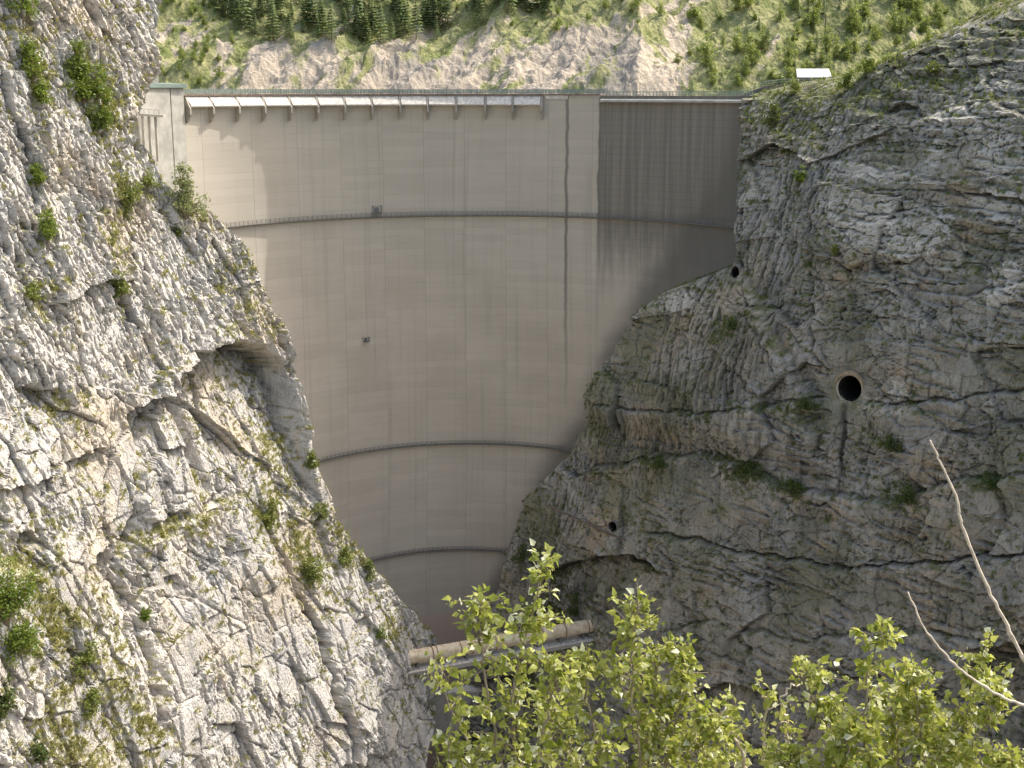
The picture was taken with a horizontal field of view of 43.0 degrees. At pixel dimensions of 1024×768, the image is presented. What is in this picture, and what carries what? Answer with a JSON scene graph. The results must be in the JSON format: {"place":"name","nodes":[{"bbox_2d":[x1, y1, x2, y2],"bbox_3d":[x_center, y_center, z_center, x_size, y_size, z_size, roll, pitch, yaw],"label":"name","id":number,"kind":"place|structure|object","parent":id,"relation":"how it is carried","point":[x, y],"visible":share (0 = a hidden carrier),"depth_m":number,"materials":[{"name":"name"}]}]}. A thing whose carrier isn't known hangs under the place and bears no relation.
{"place":"outdoors","nodes":[
{"label":"outdoors","id":0,"kind":"place"},
{"bbox_2d":[0,0,441,767],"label":"limestone cliff","id":1,"kind":"structure","parent":0,"point":[42,360],"depth_m":264.56,"materials":[{"name":"stone"}]},
{"bbox_2d":[0,672,17,722],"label":"bush","id":2,"kind":"object","parent":1,"relation":"on","point":[5,705],"visible":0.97,"depth_m":206.92,"materials":[{"name":"green plant"}]},
{"bbox_2d":[0,551,42,626],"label":"bush","id":3,"kind":"object","parent":1,"relation":"on","point":[8,595],"visible":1,"depth_m":210.46,"materials":[{"name":"green plant"}]},
{"bbox_2d":[4,0,39,21],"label":"bush","id":4,"kind":"object","parent":1,"relation":"on","point":[27,10],"visible":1,"depth_m":250.98,"materials":[{"name":"green plant"}]},
{"bbox_2d":[0,620,45,668],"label":"bush","id":5,"kind":"object","parent":1,"relation":"on","point":[16,645],"visible":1,"depth_m":210.44,"materials":[{"name":"green plant"}]},
{"bbox_2d":[15,34,49,81],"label":"bush","id":6,"kind":"object","parent":1,"relation":"on","point":[33,67],"visible":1,"depth_m":250.16,"materials":[{"name":"green plant"}]},
{"bbox_2d":[21,279,45,302],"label":"bush","id":7,"kind":"object","parent":1,"relation":"on","point":[32,289],"visible":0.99,"depth_m":239.85,"materials":[{"name":"green plant"}]},
{"bbox_2d":[24,161,51,187],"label":"bush","id":8,"kind":"object","parent":1,"relation":"on","point":[38,175],"visible":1,"depth_m":246.72,"materials":[{"name":"green plant"}]},
{"bbox_2d":[30,734,51,766],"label":"bush","id":9,"kind":"object","parent":1,"relation":"on","point":[42,752],"visible":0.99,"depth_m":211.76,"materials":[{"name":"green plant"}]},
{"bbox_2d":[31,73,53,106],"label":"bush","id":10,"kind":"object","parent":1,"relation":"on","point":[40,89],"visible":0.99,"depth_m":250.88,"materials":[{"name":"green plant"}]},
{"bbox_2d":[34,209,58,245],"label":"bush","id":11,"kind":"object","parent":1,"relation":"on","point":[47,230],"visible":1,"depth_m":243.92,"materials":[{"name":"green plant"}]},
{"bbox_2d":[70,638,98,674],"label":"bush","id":12,"kind":"object","parent":1,"relation":"on","point":[86,657],"visible":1,"depth_m":222.89,"materials":[{"name":"green plant"}]},
{"bbox_2d":[60,38,116,103],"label":"bush","id":13,"kind":"object","parent":1,"relation":"on","point":[80,77],"visible":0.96,"depth_m":260.62,"materials":[{"name":"green plant"}]},
{"bbox_2d":[79,686,104,720],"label":"bush","id":14,"kind":"object","parent":1,"relation":"on","point":[91,696],"visible":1,"depth_m":222.30,"materials":[{"name":"green plant"}]},
{"bbox_2d":[82,95,119,129],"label":"bush","id":15,"kind":"object","parent":1,"relation":"on","point":[105,116],"visible":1,"depth_m":263.02,"materials":[{"name":"green plant"}]},
{"bbox_2d":[112,270,134,298],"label":"bush","id":16,"kind":"object","parent":1,"relation":"on","point":[121,289],"visible":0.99,"depth_m":260.54,"materials":[{"name":"green plant"}]},
{"bbox_2d":[117,172,148,213],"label":"bush","id":17,"kind":"object","parent":1,"relation":"on","point":[130,194],"visible":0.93,"depth_m":267.61,"materials":[{"name":"green plant"}]},
{"bbox_2d":[137,606,153,621],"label":"bush","id":18,"kind":"object","parent":1,"relation":"on","point":[144,616],"visible":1,"depth_m":247.64,"materials":[{"name":"green plant"}]},
{"bbox_2d":[139,166,163,188],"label":"bush","id":19,"kind":"object","parent":1,"relation":"on","point":[148,180],"visible":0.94,"depth_m":274.60,"materials":[{"name":"green plant"}]},
{"bbox_2d":[138,109,165,161],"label":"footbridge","id":20,"kind":"object","parent":1,"relation":"on","point":[142,115],"visible":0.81,"depth_m":318.76,"materials":[{"name":"concrete"}]},
{"bbox_2d":[160,161,210,219],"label":"bush","id":21,"kind":"object","parent":1,"relation":"on","point":[185,183],"visible":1,"depth_m":280.40,"materials":[{"name":"green plant"}]},
{"bbox_2d":[0,0,439,767],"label":"grass","id":22,"kind":"structure","parent":1,"relation":"on","point":[148,718],"depth_m":257.84,"materials":[{"name":"plant"}]},
{"bbox_2d":[339,544,353,563],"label":"bush","id":23,"kind":"object","parent":22,"relation":"on","point":[343,556],"visible":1,"depth_m":307.04,"materials":[{"name":"green plant"}]},
{"bbox_2d":[259,497,280,532],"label":"bush","id":24,"kind":"object","parent":1,"relation":"on","point":[269,515],"visible":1,"depth_m":290.84,"materials":[{"name":"green plant"}]},
{"bbox_2d":[302,449,319,468],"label":"bush","id":25,"kind":"object","parent":1,"relation":"on","point":[310,465],"visible":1,"depth_m":304.65,"materials":[{"name":"green plant"}]},
{"bbox_2d":[300,554,332,583],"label":"bush","id":26,"kind":"object","parent":1,"relation":"on","point":[311,572],"visible":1,"depth_m":295.91,"materials":[{"name":"green plant"}]},
{"bbox_2d":[314,501,328,520],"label":"bush","id":27,"kind":"object","parent":1,"relation":"on","point":[323,511],"visible":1,"depth_m":305.67,"materials":[{"name":"green plant"}]},
{"bbox_2d":[363,559,378,581],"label":"bush","id":28,"kind":"object","parent":1,"relation":"on","point":[369,565],"visible":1,"depth_m":313.59,"materials":[{"name":"green plant"}]},
{"bbox_2d":[372,624,387,639],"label":"bush","id":29,"kind":"object","parent":1,"relation":"on","point":[380,635],"visible":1,"depth_m":310.97,"materials":[{"name":"green plant"}]},
{"bbox_2d":[405,619,596,713],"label":"pipe bridge","id":30,"kind":"structure","parent":1,"relation":"on","point":[563,636],"depth_m":329.64,"materials":[{"name":"concrete"}]},
{"bbox_2d":[155,0,1000,95],"bbox_3d":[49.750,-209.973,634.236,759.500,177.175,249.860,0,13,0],"label":"hillside","id":31,"kind":"structure","parent":0,"point":[613,47],"depth_m":576.98,"materials":[{"name":"stone"}]},
{"bbox_2d":[233,0,254,28],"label":"spruce tree","id":32,"kind":"object","parent":31,"relation":"on","point":[243,13],"visible":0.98,"depth_m":586.43,"materials":[{"name":"green plant"}]},
{"bbox_2d":[264,2,281,39],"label":"spruce tree","id":33,"kind":"object","parent":31,"relation":"on","point":[272,34],"visible":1,"depth_m":582.52,"materials":[{"name":"green plant"}]},
{"bbox_2d":[282,12,295,37],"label":"spruce tree","id":34,"kind":"object","parent":31,"relation":"on","point":[288,23],"visible":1,"depth_m":578.38,"materials":[{"name":"green plant"}]},
{"bbox_2d":[301,0,319,27],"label":"spruce tree","id":35,"kind":"object","parent":31,"relation":"on","point":[312,10],"visible":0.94,"depth_m":586.50,"materials":[{"name":"green plant"}]},
{"bbox_2d":[313,5,329,35],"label":"spruce tree","id":36,"kind":"object","parent":31,"relation":"on","point":[323,16],"visible":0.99,"depth_m":574.23,"materials":[{"name":"green plant"}]},
{"bbox_2d":[324,4,339,38],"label":"spruce tree","id":37,"kind":"object","parent":31,"relation":"on","point":[331,25],"visible":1,"depth_m":571.32,"materials":[{"name":"green plant"}]},
{"bbox_2d":[350,5,364,36],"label":"spruce tree","id":38,"kind":"object","parent":31,"relation":"on","point":[356,24],"visible":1,"depth_m":579.47,"materials":[{"name":"green plant"}]},
{"bbox_2d":[348,0,368,28],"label":"spruce tree","id":39,"kind":"object","parent":31,"relation":"on","point":[361,13],"visible":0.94,"depth_m":582.25,"materials":[{"name":"green plant"}]},
{"bbox_2d":[360,14,372,39],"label":"spruce tree","id":40,"kind":"object","parent":31,"relation":"on","point":[365,27],"visible":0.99,"depth_m":579.22,"materials":[{"name":"green plant"}]},
{"bbox_2d":[367,5,379,35],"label":"spruce tree","id":41,"kind":"object","parent":31,"relation":"on","point":[372,21],"visible":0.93,"depth_m":583.86,"materials":[{"name":"green plant"}]},
{"bbox_2d":[369,4,388,42],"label":"spruce tree","id":42,"kind":"object","parent":31,"relation":"on","point":[380,27],"visible":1,"depth_m":575.75,"materials":[{"name":"green plant"}]},
{"bbox_2d":[396,0,412,32],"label":"spruce tree","id":43,"kind":"object","parent":31,"relation":"on","point":[404,14],"visible":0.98,"depth_m":587.72,"materials":[{"name":"green plant"}]},
{"bbox_2d":[406,1,423,39],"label":"spruce tree","id":44,"kind":"object","parent":31,"relation":"on","point":[413,25],"visible":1,"depth_m":580.73,"materials":[{"name":"green plant"}]},
{"bbox_2d":[416,0,432,21],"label":"spruce tree","id":45,"kind":"object","parent":31,"relation":"on","point":[423,10],"visible":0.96,"depth_m":596.04,"materials":[{"name":"green plant"}]},
{"bbox_2d":[421,3,434,32],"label":"spruce tree","id":46,"kind":"object","parent":31,"relation":"on","point":[428,20],"visible":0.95,"depth_m":594.92,"materials":[{"name":"green plant"}]},
{"bbox_2d":[425,0,440,27],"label":"spruce tree","id":47,"kind":"object","parent":31,"relation":"on","point":[433,6],"visible":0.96,"depth_m":596.79,"materials":[{"name":"green plant"}]},
{"bbox_2d":[436,0,454,29],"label":"spruce tree","id":48,"kind":"object","parent":31,"relation":"on","point":[445,9],"visible":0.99,"depth_m":594.22,"materials":[{"name":"green plant"}]},
{"bbox_2d":[472,0,486,24],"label":"spruce tree","id":49,"kind":"object","parent":31,"relation":"on","point":[479,15],"visible":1,"depth_m":588.08,"materials":[{"name":"green plant"}]},
{"bbox_2d":[684,3,701,16],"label":"broadleaf tree","id":50,"kind":"object","parent":31,"relation":"on","point":[694,12],"visible":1,"depth_m":595.44,"materials":[{"name":"green plant"}]},
{"bbox_2d":[698,31,718,66],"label":"broadleaf tree","id":51,"kind":"object","parent":31,"relation":"on","point":[706,60],"visible":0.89,"depth_m":563.52,"materials":[{"name":"green plant"}]},
{"bbox_2d":[730,25,743,51],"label":"broadleaf tree","id":52,"kind":"object","parent":31,"relation":"on","point":[737,41],"visible":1,"depth_m":573.58,"materials":[{"name":"green plant"}]},
{"bbox_2d":[734,53,754,74],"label":"broadleaf tree","id":53,"kind":"object","parent":31,"relation":"on","point":[745,67],"visible":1,"depth_m":557.37,"materials":[{"name":"green plant"}]},
{"bbox_2d":[738,32,760,52],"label":"broadleaf tree","id":54,"kind":"object","parent":31,"relation":"on","point":[748,39],"visible":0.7,"depth_m":570.95,"materials":[{"name":"green plant"}]},
{"bbox_2d":[742,41,763,64],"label":"broadleaf tree","id":55,"kind":"object","parent":31,"relation":"on","point":[753,58],"visible":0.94,"depth_m":562.14,"materials":[{"name":"green plant"}]},
{"bbox_2d":[754,22,769,50],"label":"broadleaf tree","id":56,"kind":"object","parent":31,"relation":"on","point":[762,44],"visible":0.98,"depth_m":570.80,"materials":[{"name":"green plant"}]},
{"bbox_2d":[775,66,796,84],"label":"broadleaf tree","id":57,"kind":"object","parent":31,"relation":"on","point":[789,75],"visible":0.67,"depth_m":553.95,"materials":[{"name":"green plant"}]},
{"bbox_2d":[775,37,796,65],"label":"broadleaf tree","id":58,"kind":"object","parent":31,"relation":"on","point":[788,54],"visible":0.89,"depth_m":564.79,"materials":[{"name":"green plant"}]},
{"bbox_2d":[804,37,817,52],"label":"broadleaf tree","id":59,"kind":"object","parent":31,"relation":"on","point":[810,47],"visible":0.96,"depth_m":575.63,"materials":[{"name":"green plant"}]},
{"bbox_2d":[802,7,822,26],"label":"broadleaf tree","id":60,"kind":"object","parent":31,"relation":"on","point":[811,20],"visible":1,"depth_m":592.08,"materials":[{"name":"green plant"}]},
{"bbox_2d":[817,24,841,52],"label":"broadleaf tree","id":61,"kind":"object","parent":31,"relation":"on","point":[826,42],"visible":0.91,"depth_m":574.09,"materials":[{"name":"green plant"}]},
{"bbox_2d":[831,35,842,57],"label":"broadleaf tree","id":62,"kind":"object","parent":31,"relation":"on","point":[836,49],"visible":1,"depth_m":567.54,"materials":[{"name":"green plant"}]},
{"bbox_2d":[837,45,852,60],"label":"broadleaf tree","id":63,"kind":"object","parent":31,"relation":"on","point":[846,55],"visible":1,"depth_m":565.17,"materials":[{"name":"green plant"}]},
{"bbox_2d":[842,13,856,30],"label":"broadleaf tree","id":64,"kind":"object","parent":31,"relation":"on","point":[851,22],"visible":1,"depth_m":587.40,"materials":[{"name":"green plant"}]},
{"bbox_2d":[846,0,862,23],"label":"broadleaf tree","id":65,"kind":"object","parent":31,"relation":"on","point":[852,10],"visible":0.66,"depth_m":590.10,"materials":[{"name":"green plant"}]},
{"bbox_2d":[847,30,861,52],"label":"broadleaf tree","id":66,"kind":"object","parent":31,"relation":"on","point":[855,49],"visible":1,"depth_m":567.14,"materials":[{"name":"green plant"}]},
{"bbox_2d":[850,15,864,33],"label":"broadleaf tree","id":67,"kind":"object","parent":31,"relation":"on","point":[857,28],"visible":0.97,"depth_m":584.30,"materials":[{"name":"green plant"}]},
{"bbox_2d":[867,22,882,40],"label":"broadleaf tree","id":68,"kind":"object","parent":31,"relation":"on","point":[876,32],"visible":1,"depth_m":576.22,"materials":[{"name":"green plant"}]},
{"bbox_2d":[886,1,899,31],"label":"broadleaf tree","id":69,"kind":"object","parent":31,"relation":"on","point":[894,26],"visible":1,"depth_m":585.26,"materials":[{"name":"green plant"}]},
{"bbox_2d":[896,6,913,32],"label":"broadleaf tree","id":70,"kind":"object","parent":31,"relation":"on","point":[902,24],"visible":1,"depth_m":585.84,"materials":[{"name":"green plant"}]},
{"bbox_2d":[912,0,923,20],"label":"broadleaf tree","id":71,"kind":"object","parent":31,"relation":"on","point":[918,14],"visible":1,"depth_m":592.93,"materials":[{"name":"green plant"}]},
{"bbox_2d":[918,15,931,31],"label":"broadleaf tree","id":72,"kind":"object","parent":31,"relation":"on","point":[923,27],"visible":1,"depth_m":587.20,"materials":[{"name":"green plant"}]},
{"bbox_2d":[928,6,946,27],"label":"broadleaf tree","id":73,"kind":"object","parent":31,"relation":"on","point":[940,23],"visible":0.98,"depth_m":594.29,"materials":[{"name":"green plant"}]},
{"bbox_2d":[445,0,1023,767],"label":"shaded cliff","id":74,"kind":"structure","parent":0,"point":[869,236],"depth_m":297.38,"materials":[{"name":"stone"}]},
{"bbox_2d":[430,685,481,743],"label":"retaining wall","id":75,"kind":"structure","parent":74,"relation":"on","point":[442,719],"depth_m":367.04,"materials":[{"name":"concrete"}]},
{"bbox_2d":[510,540,530,563],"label":"bush","id":76,"kind":"object","parent":74,"relation":"on","point":[521,557],"visible":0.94,"depth_m":357.98,"materials":[{"name":"green plant"}]},
{"bbox_2d":[564,592,578,616],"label":"bush","id":77,"kind":"object","parent":74,"relation":"on","point":[573,611],"visible":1,"depth_m":343.64,"materials":[{"name":"green plant"}]},
{"bbox_2d":[545,504,625,540],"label":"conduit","id":78,"kind":"object","parent":74,"relation":"attached to","point":[589,524],"visible":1,"depth_m":337.70,"materials":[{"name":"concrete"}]},
{"bbox_2d":[642,456,667,470],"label":"bush","id":79,"kind":"object","parent":74,"relation":"on","point":[659,465],"visible":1,"depth_m":323.24,"materials":[{"name":"green plant"}]},
{"bbox_2d":[723,316,740,330],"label":"bush","id":80,"kind":"object","parent":74,"relation":"on","point":[730,323],"visible":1,"depth_m":308.96,"materials":[{"name":"green plant"}]},
{"bbox_2d":[731,264,742,277],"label":"adit","id":81,"kind":"object","parent":74,"relation":"in","point":[735,272],"visible":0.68,"depth_m":319.99,"materials":[{"name":"concrete"}]},
{"bbox_2d":[464,0,1023,766],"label":"grass","id":82,"kind":"structure","parent":74,"relation":"on","point":[898,56],"depth_m":308.38,"materials":[{"name":"plant"}]},
{"bbox_2d":[731,458,766,481],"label":"bush","id":83,"kind":"object","parent":74,"relation":"on","point":[747,470],"visible":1,"depth_m":304.00,"materials":[{"name":"green plant"}]},
{"bbox_2d":[733,79,805,95],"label":"road wall","id":84,"kind":"structure","parent":74,"relation":"on","point":[760,89],"depth_m":353.75,"materials":[{"name":"concrete"}]},
{"bbox_2d":[759,101,783,127],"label":"bush","id":85,"kind":"object","parent":74,"relation":"on","point":[771,117],"visible":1,"depth_m":327.14,"materials":[{"name":"green plant"}]},
{"bbox_2d":[773,476,806,499],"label":"bush","id":86,"kind":"object","parent":74,"relation":"on","point":[792,485],"visible":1,"depth_m":294.31,"materials":[{"name":"green plant"}]},
{"bbox_2d":[788,78,805,94],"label":"bush","id":87,"kind":"object","parent":74,"relation":"on","point":[795,87],"visible":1,"depth_m":331.67,"materials":[{"name":"green plant"}]},
{"bbox_2d":[791,165,809,182],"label":"bush","id":88,"kind":"object","parent":74,"relation":"on","point":[798,176],"visible":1,"depth_m":313.32,"materials":[{"name":"green plant"}]},
{"bbox_2d":[793,396,821,409],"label":"bush","id":89,"kind":"object","parent":74,"relation":"on","point":[808,404],"visible":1,"depth_m":293.52,"materials":[{"name":"green plant"}]},
{"bbox_2d":[796,69,831,82],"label":"hut","id":90,"kind":"object","parent":74,"relation":"on","point":[805,74],"visible":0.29,"depth_m":361.72,"materials":[{"name":"concrete"}]},
{"bbox_2d":[834,66,863,90],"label":"bush","id":91,"kind":"object","parent":74,"relation":"on","point":[846,84],"visible":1,"depth_m":323.19,"materials":[{"name":"green plant"}]},
{"bbox_2d":[835,370,863,401],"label":"tunnel portal","id":92,"kind":"object","parent":74,"relation":"in","point":[850,383],"visible":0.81,"depth_m":293.15,"materials":[{"name":"concrete"}]},
{"bbox_2d":[861,57,875,72],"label":"bush","id":93,"kind":"object","parent":74,"relation":"on","point":[867,64],"visible":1,"depth_m":321.29,"materials":[{"name":"green plant"}]},
{"bbox_2d":[880,432,905,453],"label":"bush","id":94,"kind":"object","parent":74,"relation":"on","point":[888,444],"visible":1,"depth_m":278.56,"materials":[{"name":"green plant"}]},
{"bbox_2d":[887,484,919,504],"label":"bush","id":95,"kind":"object","parent":74,"relation":"on","point":[907,495],"visible":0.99,"depth_m":273.59,"materials":[{"name":"green plant"}]},
{"bbox_2d":[922,59,945,73],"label":"bush","id":96,"kind":"object","parent":74,"relation":"on","point":[931,66],"visible":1,"depth_m":303.81,"materials":[{"name":"green plant"}]},
{"bbox_2d":[979,471,1001,491],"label":"bush","id":97,"kind":"object","parent":74,"relation":"on","point":[991,483],"visible":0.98,"depth_m":260.06,"materials":[{"name":"green plant"}]},
{"bbox_3d":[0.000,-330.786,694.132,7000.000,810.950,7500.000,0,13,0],"label":"ground","id":98,"kind":"structure","parent":0,"visible":0},
{"bbox_2d":[134,75,757,767],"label":"dam","id":99,"kind":"structure","parent":98,"relation":"on","point":[460,287],"depth_m":381.46,"materials":[{"name":"concrete"}]},
{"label":"slope","id":100,"kind":"structure","parent":0,"visible":0},
{"bbox_2d":[419,538,592,767],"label":"sapling","id":101,"kind":"object","parent":100,"relation":"on","point":[453,752],"visible":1,"depth_m":12.39,"materials":[{"name":"green plant"}]},
{"bbox_2d":[529,579,745,767],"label":"sapling","id":102,"kind":"object","parent":100,"relation":"on","point":[673,740],"visible":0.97,"depth_m":13.42,"materials":[{"name":"green plant"}]},
{"bbox_2d":[682,669,807,767],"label":"sapling","id":103,"kind":"object","parent":100,"relation":"on","point":[741,751],"visible":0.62,"depth_m":14.17,"materials":[{"name":"green plant"}]},
{"bbox_2d":[754,613,907,767],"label":"sapling","id":104,"kind":"object","parent":100,"relation":"on","point":[841,751],"visible":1,"depth_m":12.78,"materials":[{"name":"green plant"}]},
{"bbox_2d":[859,627,1023,767],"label":"sapling","id":105,"kind":"object","parent":100,"relation":"on","point":[936,736],"visible":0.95,"depth_m":13.28,"materials":[{"name":"green plant"}]},
{"bbox_2d":[907,592,1023,706],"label":"bare twig","id":106,"kind":"object","parent":100,"relation":"on","point":[973,679],"visible":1,"depth_m":10.35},
{"bbox_2d":[929,440,1023,662],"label":"bare twig","id":107,"kind":"object","parent":100,"relation":"on","point":[1011,636],"visible":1,"depth_m":10.80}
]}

